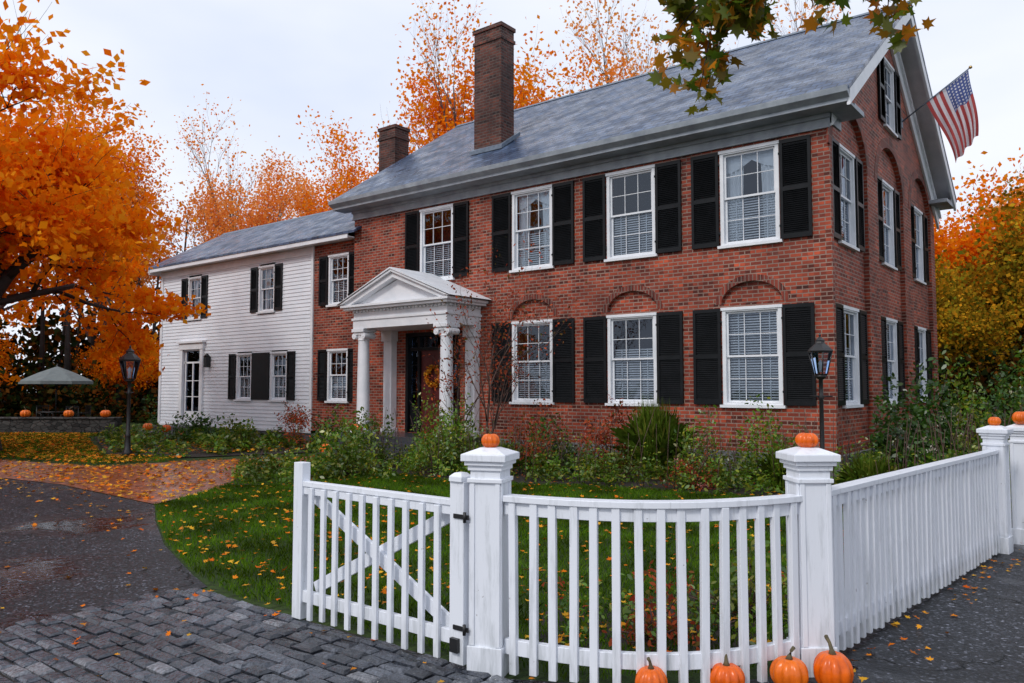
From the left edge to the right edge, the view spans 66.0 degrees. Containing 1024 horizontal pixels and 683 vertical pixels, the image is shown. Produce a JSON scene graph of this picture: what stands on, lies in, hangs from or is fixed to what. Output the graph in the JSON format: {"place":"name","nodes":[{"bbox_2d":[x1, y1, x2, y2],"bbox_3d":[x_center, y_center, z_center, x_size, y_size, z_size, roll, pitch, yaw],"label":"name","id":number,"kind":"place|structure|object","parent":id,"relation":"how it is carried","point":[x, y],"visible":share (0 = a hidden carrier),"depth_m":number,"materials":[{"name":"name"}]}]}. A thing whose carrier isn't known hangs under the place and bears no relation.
{"place":"outdoors","nodes":[
{"label":"outdoors","id":0,"kind":"place"},
{"bbox_2d":[0,432,176,463],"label":"lawn grass","id":1,"kind":"structure","parent":0,"point":[36,441],"depth_m":20.42,"materials":[{"name":"plant"}]},
{"bbox_2d":[0,478,206,629],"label":"driveway","id":2,"kind":"structure","parent":0,"point":[49,552],"depth_m":7.79,"materials":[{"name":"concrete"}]},
{"bbox_2d":[0,457,325,503],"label":"brick path","id":3,"kind":"structure","parent":0,"point":[147,481],"depth_m":14.62,"materials":[{"name":"brick"}]},
{"bbox_2d":[0,431,1020,682],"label":"fallen leaves","id":4,"kind":"object","parent":3,"relation":"on","point":[122,459],"visible":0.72,"depth_m":13.80,"materials":[{"name":"orange plant"}]},
{"bbox_2d":[0,401,992,682],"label":"ground","id":5,"kind":"structure","parent":0,"point":[412,645],"depth_m":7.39,"materials":[{"name":"green plant"}]},
{"bbox_2d":[18,364,92,416],"bbox_3d":[-17.834,2.169,30.874,2.519,2.600,2.519,2,-4,-29],"label":"patio umbrella","id":6,"kind":"object","parent":5,"relation":"on","point":[57,375],"visible":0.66,"depth_m":30.19,"materials":[{"name":"fabric"}]},
{"bbox_2d":[0,417,122,432],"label":"stone wall","id":7,"kind":"structure","parent":5,"relation":"on","point":[53,424],"depth_m":28.69,"materials":[{"name":"grey stone"}]},
{"bbox_2d":[0,349,158,423],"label":"hedge","id":8,"kind":"object","parent":5,"relation":"on","point":[139,415],"visible":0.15,"depth_m":36.84,"materials":[{"name":"green plant"}]},
{"bbox_2d":[0,54,173,409],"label":"maple tree","id":9,"kind":"object","parent":5,"relation":"on","point":[128,169],"visible":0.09,"depth_m":44.46,"materials":[{"name":"orange plant"}]},
{"bbox_2d":[0,79,189,402],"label":"maple tree","id":10,"kind":"object","parent":5,"relation":"on","point":[82,259],"visible":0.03,"depth_m":38.58,"materials":[{"name":"orange plant"}]},
{"bbox_2d":[0,0,210,450],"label":"maple tree","id":11,"kind":"object","parent":5,"relation":"on","point":[48,193],"visible":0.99,"depth_m":18.95,"materials":[{"name":"orange plant"}]},
{"bbox_2d":[37,221,187,419],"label":"distant tree trunks","id":12,"kind":"object","parent":5,"relation":"on","point":[66,351],"visible":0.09,"depth_m":39.30,"materials":[{"name":"brown plant"}]},
{"bbox_2d":[71,315,159,413],"bbox_3d":[-19.636,0.832,39.922,4.614,6.475,7.495,2,-4,-34],"label":"maple tree","id":13,"kind":"object","parent":5,"relation":"on","point":[110,369],"visible":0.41,"depth_m":38.95,"materials":[{"name":"orange plant"}]},
{"bbox_2d":[118,345,140,455],"bbox_3d":[-9.200,1.419,18.943,0.500,2.694,0.433,-3,-4,38],"label":"lamp post","id":14,"kind":"object","parent":5,"relation":"on","point":[129,355],"visible":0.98,"depth_m":18.90,"materials":[{"name":"black metal"}]},
{"bbox_2d":[95,436,318,456],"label":"garden bed soil","id":15,"kind":"structure","parent":5,"relation":"on","point":[202,453],"depth_m":20.23,"materials":[{"name":"brown soil"}]},
{"bbox_2d":[165,411,222,441],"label":"green shrub","id":16,"kind":"object","parent":15,"relation":"on","point":[198,425],"visible":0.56,"depth_m":24.09,"materials":[{"name":"green plant"}]},
{"bbox_2d":[89,422,327,457],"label":"garden perennials","id":17,"kind":"object","parent":15,"relation":"on","point":[216,441],"visible":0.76,"depth_m":20.90,"materials":[{"name":"green plant"}]},
{"bbox_2d":[112,135,333,290],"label":"maple tree","id":18,"kind":"object","parent":5,"relation":"on","point":[206,214],"visible":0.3,"depth_m":43.78,"materials":[{"name":"orange plant"}]},
{"bbox_2d":[174,84,303,245],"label":"maple tree","id":19,"kind":"object","parent":5,"relation":"on","point":[200,152],"visible":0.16,"depth_m":50.56,"materials":[{"name":"orange plant"}]},
{"bbox_2d":[0,588,513,682],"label":"cobblestone apron","id":20,"kind":"object","parent":5,"relation":"on","point":[242,641],"visible":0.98,"depth_m":4.90,"materials":[{"name":"stone"}]},
{"bbox_2d":[141,124,409,442],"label":"white clapboard wing","id":21,"kind":"structure","parent":5,"relation":"on","point":[266,337],"depth_m":25.11,"materials":[{"name":"white wood"}]},
{"bbox_2d":[141,340,206,436],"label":"side door","id":22,"kind":"structure","parent":21,"relation":"in","point":[191,369],"depth_m":27.36,"materials":[{"name":"white paint"}]},
{"bbox_2d":[181,275,207,320],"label":"window","id":23,"kind":"structure","parent":21,"relation":"in","point":[198,286],"depth_m":27.65,"materials":[{"name":"white paint"}]},
{"bbox_2d":[228,351,274,400],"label":"window","id":24,"kind":"structure","parent":21,"relation":"in","point":[239,370],"depth_m":25.67,"materials":[{"name":"white paint"}]},
{"bbox_2d":[250,263,282,313],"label":"window","id":25,"kind":"structure","parent":21,"relation":"in","point":[269,299],"depth_m":25.08,"materials":[{"name":"white paint"}]},
{"bbox_2d":[267,350,295,401],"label":"window","id":26,"kind":"structure","parent":21,"relation":"in","point":[282,363],"depth_m":24.33,"materials":[{"name":"white paint"}]},
{"bbox_2d":[317,348,352,402],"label":"window","id":27,"kind":"structure","parent":21,"relation":"in","point":[343,393],"depth_m":22.81,"materials":[{"name":"white paint"}]},
{"bbox_2d":[318,252,353,306],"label":"window","id":28,"kind":"structure","parent":21,"relation":"in","point":[344,279],"depth_m":22.98,"materials":[{"name":"white paint"}]},
{"bbox_2d":[226,467,373,484],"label":"garden bed soil","id":29,"kind":"structure","parent":5,"relation":"on","point":[284,482],"depth_m":13.86,"materials":[{"name":"brown soil"}]},
{"bbox_2d":[231,446,373,485],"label":"garden perennials","id":30,"kind":"object","parent":29,"relation":"on","point":[289,464],"visible":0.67,"depth_m":13.98,"materials":[{"name":"green plant"}]},
{"bbox_2d":[286,404,396,480],"bbox_3d":[-2.900,1.832,14.326,1.958,1.377,1.818,-3,-4,38],"label":"green shrub","id":31,"kind":"object","parent":29,"relation":"on","point":[356,463],"visible":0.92,"depth_m":14.23,"materials":[{"name":"green plant"}]},
{"bbox_2d":[315,406,398,469],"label":"green shrub","id":32,"kind":"object","parent":29,"relation":"on","point":[363,434],"visible":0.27,"depth_m":15.76,"materials":[{"name":"green plant"}]},
{"bbox_2d":[279,146,359,216],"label":"maple tree","id":33,"kind":"object","parent":5,"relation":"on","point":[301,186],"visible":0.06,"depth_m":57.33,"materials":[{"name":"orange plant"}]},
{"bbox_2d":[282,105,378,218],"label":"maple tree","id":34,"kind":"object","parent":5,"relation":"on","point":[352,177],"visible":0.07,"depth_m":44.68,"materials":[{"name":"orange plant"}]},
{"bbox_2d":[339,431,483,453],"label":"porch floor","id":35,"kind":"structure","parent":5,"relation":"on","point":[404,436],"depth_m":18.77,"materials":[{"name":"grey stone"}]},
{"bbox_2d":[339,269,487,436],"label":"porch portico","id":36,"kind":"structure","parent":35,"relation":"on","point":[389,304],"depth_m":19.13,"materials":[{"name":"white wood"}]},
{"bbox_2d":[337,267,490,305],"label":"porch roof","id":37,"kind":"structure","parent":36,"relation":"attached to","point":[436,282],"depth_m":19.02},
{"bbox_2d":[353,0,491,178],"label":"maple tree","id":38,"kind":"object","parent":5,"relation":"on","point":[455,113],"visible":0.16,"depth_m":38.09,"materials":[{"name":"orange plant"}]},
{"bbox_2d":[352,13,637,174],"bbox_3d":[-1.015,-6.359,37.845,13.246,20.710,11.766,-1,-4,21],"label":"maple tree","id":39,"kind":"object","parent":5,"relation":"on","point":[437,119],"visible":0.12,"depth_m":39.19,"materials":[{"name":"orange plant"}]},
{"bbox_2d":[0,273,1019,416],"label":"distant trees","id":40,"kind":"object","parent":5,"relation":"on","point":[57,337],"visible":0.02,"depth_m":43.43,"materials":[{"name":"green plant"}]},
{"bbox_2d":[410,21,653,144],"bbox_3d":[4.054,-5.834,40.702,14.945,20.037,21.074,-5,-6,54],"label":"maple tree","id":41,"kind":"object","parent":5,"relation":"on","point":[616,66],"visible":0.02,"depth_m":38.42,"materials":[{"name":"orange plant"}]},
{"bbox_2d":[349,432,924,478],"bbox_3d":[3.591,2.800,21.608,13.050,0.650,9.660,-3,-4,38],"label":"granite foundation","id":42,"kind":"object","parent":5,"relation":"on","point":[725,453],"visible":0.02,"depth_m":15.20,"materials":[{"name":"grey stone"}]},
{"bbox_2d":[352,128,837,453],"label":"front wall","id":43,"kind":"structure","parent":42,"relation":"on","point":[687,280],"depth_m":16.43,"materials":[{"name":"red brick"}]},
{"bbox_2d":[508,119,931,318],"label":"brick arches","id":44,"kind":"structure","parent":43,"relation":"attached to","point":[882,145],"depth_m":16.71,"materials":[{"name":"red brick"}]},
{"bbox_2d":[426,179,782,432],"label":"front wall","id":45,"kind":"structure","parent":42,"relation":"on","point":[753,291],"depth_m":16.55,"materials":[{"name":"red brick"}]},
{"bbox_2d":[405,332,459,432],"bbox_3d":[-1.939,1.048,20.174,1.900,2.580,0.340,-3,-4,38],"label":"front door","id":46,"kind":"structure","parent":45,"relation":"attached to","point":[417,361],"depth_m":20.41,"materials":[{"name":"black paint"}]},
{"bbox_2d":[405,201,468,279],"bbox_3d":[-1.713,-2.493,20.443,2.210,2.060,0.825,-3,-4,38],"label":"window","id":47,"kind":"structure","parent":45,"relation":"attached to","point":[448,249],"depth_m":20.49,"materials":[{"name":"white paint"}]},
{"bbox_2d":[491,180,573,272],"bbox_3d":[0.679,-2.603,18.571,2.350,2.060,0.825,-3,-4,38],"label":"window","id":48,"kind":"structure","parent":45,"relation":"attached to","point":[546,217],"depth_m":18.49,"materials":[{"name":"white paint"}]},
{"bbox_2d":[491,318,574,404],"bbox_3d":[0.679,0.472,18.390,2.350,2.060,0.825,-3,-4,38],"label":"window","id":49,"kind":"structure","parent":45,"relation":"attached to","point":[555,382],"depth_m":18.26,"materials":[{"name":"white paint"}]},
{"bbox_2d":[582,160,681,261],"bbox_3d":[2.725,-2.697,16.969,2.350,2.060,0.825,-3,-4,38],"label":"window","id":50,"kind":"structure","parent":45,"relation":"attached to","point":[644,220],"depth_m":17.01,"materials":[{"name":"white paint"}]},
{"bbox_2d":[583,311,683,405],"bbox_3d":[2.725,0.378,16.788,2.350,2.060,0.825,-3,-4,38],"label":"window","id":51,"kind":"structure","parent":45,"relation":"attached to","point":[647,360],"depth_m":16.81,"materials":[{"name":"white paint"}]},
{"bbox_2d":[691,134,812,249],"bbox_3d":[4.756,-2.791,15.380,2.350,2.060,0.825,-3,-4,38],"label":"window","id":52,"kind":"structure","parent":45,"relation":"attached to","point":[758,206],"depth_m":15.24,"materials":[{"name":"white paint"}]},
{"bbox_2d":[693,302,816,407],"bbox_3d":[4.756,0.284,15.199,2.350,2.060,0.825,-3,-4,38],"label":"window","id":53,"kind":"structure","parent":45,"relation":"attached to","point":[761,354],"depth_m":15.14,"materials":[{"name":"white paint"}]},
{"bbox_2d":[831,49,938,454],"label":"gable wall","id":54,"kind":"structure","parent":42,"relation":"on","point":[849,279],"depth_m":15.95,"materials":[{"name":"red brick"}]},
{"bbox_2d":[832,137,864,251],"bbox_3d":[6.216,-2.782,15.521,0.825,2.060,2.150,-3,-4,38],"label":"window","id":55,"kind":"structure","parent":54,"relation":"attached to","point":[848,199],"depth_m":15.68,"materials":[{"name":"white paint"}]},
{"bbox_2d":[836,303,868,407],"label":"window","id":56,"kind":"structure","parent":54,"relation":"attached to","point":[852,354],"depth_m":15.50,"materials":[{"name":"white paint"}]},
{"bbox_2d":[877,174,901,270],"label":"window","id":57,"kind":"structure","parent":54,"relation":"attached to","point":[889,225],"depth_m":18.24,"materials":[{"name":"white paint"}]},
{"bbox_2d":[878,56,901,139],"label":"window","id":58,"kind":"structure","parent":54,"relation":"attached to","point":[889,96],"depth_m":18.30,"materials":[{"name":"white paint"}]},
{"bbox_2d":[830,6,955,229],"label":"rake boards","id":59,"kind":"object","parent":54,"relation":"attached to","point":[908,61],"visible":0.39,"depth_m":19.68,"materials":[{"name":"white paint"}]},
{"bbox_2d":[881,316,905,403],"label":"window","id":60,"kind":"structure","parent":54,"relation":"attached to","point":[892,336],"depth_m":18.07,"materials":[{"name":"white paint"}]},
{"bbox_2d":[911,203,929,284],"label":"window","id":61,"kind":"structure","parent":54,"relation":"attached to","point":[919,241],"depth_m":20.80,"materials":[{"name":"white paint"}]},
{"bbox_2d":[914,326,932,402],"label":"window","id":62,"kind":"structure","parent":54,"relation":"attached to","point":[923,345],"depth_m":20.62,"materials":[{"name":"white paint"}]},
{"bbox_2d":[901,66,978,161],"bbox_3d":[9.910,-5.169,18.378,1.645,2.200,0.291,-3,-5,42],"label":"american flag","id":63,"kind":"object","parent":54,"relation":"attached to","point":[952,107],"visible":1,"depth_m":18.12,"materials":[{"name":"multicoloured fabric"}]},
{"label":"back walls","id":64,"kind":"object","parent":42,"relation":"on","visible":0},
{"bbox_2d":[328,84,953,220],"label":"eave cornice","id":65,"kind":"structure","parent":64,"relation":"attached to","point":[803,113],"depth_m":16.55,"materials":[{"name":"grey paint"}]},
{"bbox_2d":[332,3,956,201],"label":"slate roof","id":66,"kind":"structure","parent":64,"relation":"on","point":[809,61],"depth_m":18.30,"materials":[{"name":"grey stone"}]},
{"bbox_2d":[473,21,515,149],"bbox_3d":[-0.469,-6.153,20.544,0.970,4.000,0.600,-3,-4,38],"label":"chimney","id":67,"kind":"object","parent":66,"relation":"on","point":[493,44],"visible":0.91,"depth_m":20.33,"materials":[{"name":"brick"}]},
{"bbox_2d":[456,1,912,126],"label":"ridge cap","id":68,"kind":"object","parent":66,"relation":"on","point":[804,30],"visible":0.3,"depth_m":21.82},
{"bbox_2d":[549,0,739,86],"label":"maple tree","id":69,"kind":"object","parent":5,"relation":"on","point":[593,25],"visible":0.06,"depth_m":42.49,"materials":[{"name":"orange plant"}]},
{"bbox_2d":[539,570,787,651],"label":"garden bed soil","id":70,"kind":"structure","parent":5,"relation":"on","point":[717,632],"depth_m":5.36,"materials":[{"name":"brown soil"}]},
{"bbox_2d":[601,560,699,650],"bbox_3d":[0.889,1.673,5.084,0.674,0.577,0.615,1,-3,-10],"label":"red shrub","id":71,"kind":"object","parent":70,"relation":"on","point":[649,619],"visible":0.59,"depth_m":5.02,"materials":[{"name":"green plant"}]},
{"bbox_2d":[543,548,843,651],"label":"garden perennials","id":72,"kind":"object","parent":70,"relation":"on","point":[626,610],"visible":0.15,"depth_m":5.16,"materials":[{"name":"green plant"}]},
{"bbox_2d":[674,536,787,638],"bbox_3d":[1.765,1.647,5.584,1.083,0.699,1.114,0,-3,-8],"label":"green shrub","id":73,"kind":"object","parent":70,"relation":"on","point":[734,589],"visible":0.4,"depth_m":5.58,"materials":[{"name":"green plant"}]},
{"bbox_2d":[379,460,1011,518],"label":"garden bed soil","id":74,"kind":"structure","parent":5,"relation":"on","point":[520,479],"depth_m":13.66,"materials":[{"name":"brown soil"}]},
{"bbox_2d":[387,408,468,476],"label":"green shrub","id":75,"kind":"object","parent":74,"relation":"on","point":[425,450],"visible":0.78,"depth_m":14.97,"materials":[{"name":"green plant"}]},
{"bbox_2d":[396,388,503,467],"bbox_3d":[-1.315,1.810,16.665,2.146,1.672,2.028,-3,-4,38],"label":"green shrub","id":76,"kind":"object","parent":74,"relation":"on","point":[452,430],"visible":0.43,"depth_m":16.61,"materials":[{"name":"green plant"}]},
{"bbox_2d":[417,300,540,441],"bbox_3d":[-0.774,0.910,17.202,2.213,3.720,2.958,-3,-4,38],"label":"ornamental tree","id":77,"kind":"object","parent":74,"relation":"on","point":[459,374],"visible":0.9,"depth_m":16.91,"materials":[{"name":"red plant"}]},
{"bbox_2d":[427,225,586,433],"bbox_3d":[0.072,0.152,16.054,2.348,5.089,3.369,-6,-7,62],"label":"ornamental tree","id":78,"kind":"object","parent":74,"relation":"on","point":[488,376],"visible":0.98,"depth_m":15.88,"materials":[{"name":"red plant"}]},
{"bbox_2d":[463,287,565,432],"bbox_3d":[-0.170,0.798,17.014,2.028,3.925,2.918,-2,-4,31],"label":"ornamental tree","id":79,"kind":"object","parent":74,"relation":"on","point":[502,383],"visible":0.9,"depth_m":17.15,"materials":[{"name":"red plant"}]},
{"bbox_2d":[522,413,597,474],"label":"green shrub","id":80,"kind":"object","parent":74,"relation":"on","point":[554,448],"visible":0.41,"depth_m":15.39,"materials":[{"name":"green plant"}]},
{"bbox_2d":[558,394,639,470],"bbox_3d":[1.775,1.803,15.537,1.874,1.564,1.259,-3,-4,38],"label":"red shrub","id":81,"kind":"object","parent":74,"relation":"on","point":[605,436],"visible":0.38,"depth_m":15.38,"materials":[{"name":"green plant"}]},
{"bbox_2d":[576,438,653,483],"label":"green shrub","id":82,"kind":"object","parent":74,"relation":"on","point":[625,470],"visible":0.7,"depth_m":13.91,"materials":[{"name":"green plant"}]},
{"bbox_2d":[609,392,698,477],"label":"ornamental grass","id":83,"kind":"object","parent":74,"relation":"on","point":[660,420],"depth_m":14.45,"materials":[{"name":"green plant"}]},
{"bbox_2d":[650,405,728,481],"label":"green shrub","id":84,"kind":"object","parent":74,"relation":"on","point":[684,451],"visible":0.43,"depth_m":13.89,"materials":[{"name":"green plant"}]},
{"bbox_2d":[656,445,726,490],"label":"red shrub","id":85,"kind":"object","parent":74,"relation":"on","point":[687,470],"visible":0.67,"depth_m":12.80,"materials":[{"name":"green plant"}]},
{"bbox_2d":[375,436,1011,506],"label":"garden perennials","id":86,"kind":"object","parent":74,"relation":"on","point":[537,471],"visible":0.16,"depth_m":13.31,"materials":[{"name":"green plant"}]},
{"bbox_2d":[372,402,1014,492],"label":"dried flower stalks","id":87,"kind":"object","parent":74,"relation":"on","point":[846,461],"visible":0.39,"depth_m":13.36,"materials":[{"name":"brown plant"}]},
{"bbox_2d":[379,421,1011,509],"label":"garden perennials","id":88,"kind":"object","parent":74,"relation":"on","point":[749,479],"visible":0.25,"depth_m":13.46,"materials":[{"name":"green plant"}]},
{"bbox_2d":[720,392,782,486],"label":"green shrub","id":89,"kind":"object","parent":74,"relation":"on","point":[753,457],"visible":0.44,"depth_m":13.53,"materials":[{"name":"green plant"}]},
{"bbox_2d":[749,440,787,490],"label":"ornamental grass","id":90,"kind":"object","parent":74,"relation":"on","point":[768,466],"depth_m":12.53,"materials":[{"name":"green plant"}]},
{"bbox_2d":[807,333,832,449],"bbox_3d":[4.498,1.096,11.461,0.370,2.460,0.320,-3,-4,38],"label":"lamp post","id":91,"kind":"object","parent":74,"relation":"on","point":[817,347],"visible":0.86,"depth_m":11.45,"materials":[{"name":"black metal"}]},
{"bbox_2d":[834,449,902,482],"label":"ornamental grass","id":92,"kind":"object","parent":74,"relation":"on","point":[870,469],"depth_m":11.05,"materials":[{"name":"green plant"}]},
{"bbox_2d":[862,372,967,469],"bbox_3d":[6.864,1.510,13.712,2.004,1.979,1.614,2,-4,-33],"label":"hydrangea bush","id":93,"kind":"object","parent":74,"relation":"on","point":[901,429],"visible":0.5,"depth_m":13.62,"materials":[{"name":"green plant"}]},
{"bbox_2d":[867,357,981,461],"bbox_3d":[8.022,1.444,15.134,2.282,2.278,2.160,0,-3,-8],"label":"hydrangea bush","id":94,"kind":"object","parent":74,"relation":"on","point":[917,409],"visible":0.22,"depth_m":15.02,"materials":[{"name":"green plant"}]},
{"bbox_2d":[933,344,1009,450],"bbox_3d":[9.787,1.365,16.778,2.127,2.602,2.557,-3,-4,38],"label":"green shrub","id":95,"kind":"object","parent":74,"relation":"on","point":[968,404],"visible":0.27,"depth_m":16.78,"materials":[{"name":"green plant"}]},
{"bbox_2d":[936,345,1023,440],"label":"green shrub","id":96,"kind":"object","parent":74,"relation":"on","point":[992,408],"visible":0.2,"depth_m":18.53,"materials":[{"name":"green plant"}]},
{"bbox_2d":[460,423,1023,682],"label":"picket fence","id":97,"kind":"object","parent":5,"relation":"on","point":[914,535],"visible":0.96,"depth_m":4.53,"materials":[{"name":"paint"}]},
{"bbox_2d":[292,461,469,665],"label":"garden gate","id":98,"kind":"structure","parent":97,"relation":"attached to","point":[451,628],"depth_m":5.02,"materials":[{"name":"paint"}]},
{"bbox_2d":[646,0,935,116],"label":"overhanging maple tree","id":99,"kind":"object","parent":5,"relation":"on","point":[752,18],"visible":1,"depth_m":5.03,"materials":[{"name":"green plant"}]},
{"bbox_2d":[933,147,1023,407],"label":"maple tree","id":100,"kind":"object","parent":5,"relation":"on","point":[956,241],"visible":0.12,"depth_m":34.88,"materials":[{"name":"orange plant"}]},
{"bbox_2d":[935,241,1023,397],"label":"maple tree","id":101,"kind":"object","parent":5,"relation":"on","point":[961,323],"visible":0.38,"depth_m":27.59,"materials":[{"name":"yellow plant"}]},
{"bbox_2d":[936,171,1023,390],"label":"maple tree","id":102,"kind":"object","parent":5,"relation":"on","point":[1004,281],"visible":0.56,"depth_m":31.37,"materials":[{"name":"orange plant"}]},
{"bbox_2d":[938,339,1023,434],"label":"bush","id":103,"kind":"object","parent":5,"relation":"on","point":[983,380],"visible":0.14,"depth_m":26.43,"materials":[{"name":"green plant"}]},
{"bbox_2d":[0,0,1023,375],"label":"sky","id":104,"kind":"structure","parent":0,"point":[280,58],"materials":[{"name":"white"}]},
{"bbox_2d":[509,544,1023,682],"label":"street","id":105,"kind":"structure","parent":0,"point":[982,641],"depth_m":5.18,"materials":[{"name":"grey asphalt"}]},
{"bbox_2d":[710,654,744,682],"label":"pumpkin","id":106,"kind":"object","parent":105,"relation":"on","point":[725,672],"visible":0.94,"depth_m":4.21,"materials":[{"name":"orange food"}]},
{"bbox_2d":[770,646,808,682],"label":"pumpkin","id":107,"kind":"object","parent":105,"relation":"on","point":[789,668],"visible":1,"depth_m":4.26,"materials":[{"name":"orange food"}]},
{"bbox_2d":[813,635,853,682],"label":"pumpkin","id":108,"kind":"object","parent":105,"relation":"on","point":[831,665],"visible":1,"depth_m":4.25,"materials":[{"name":"orange food"}]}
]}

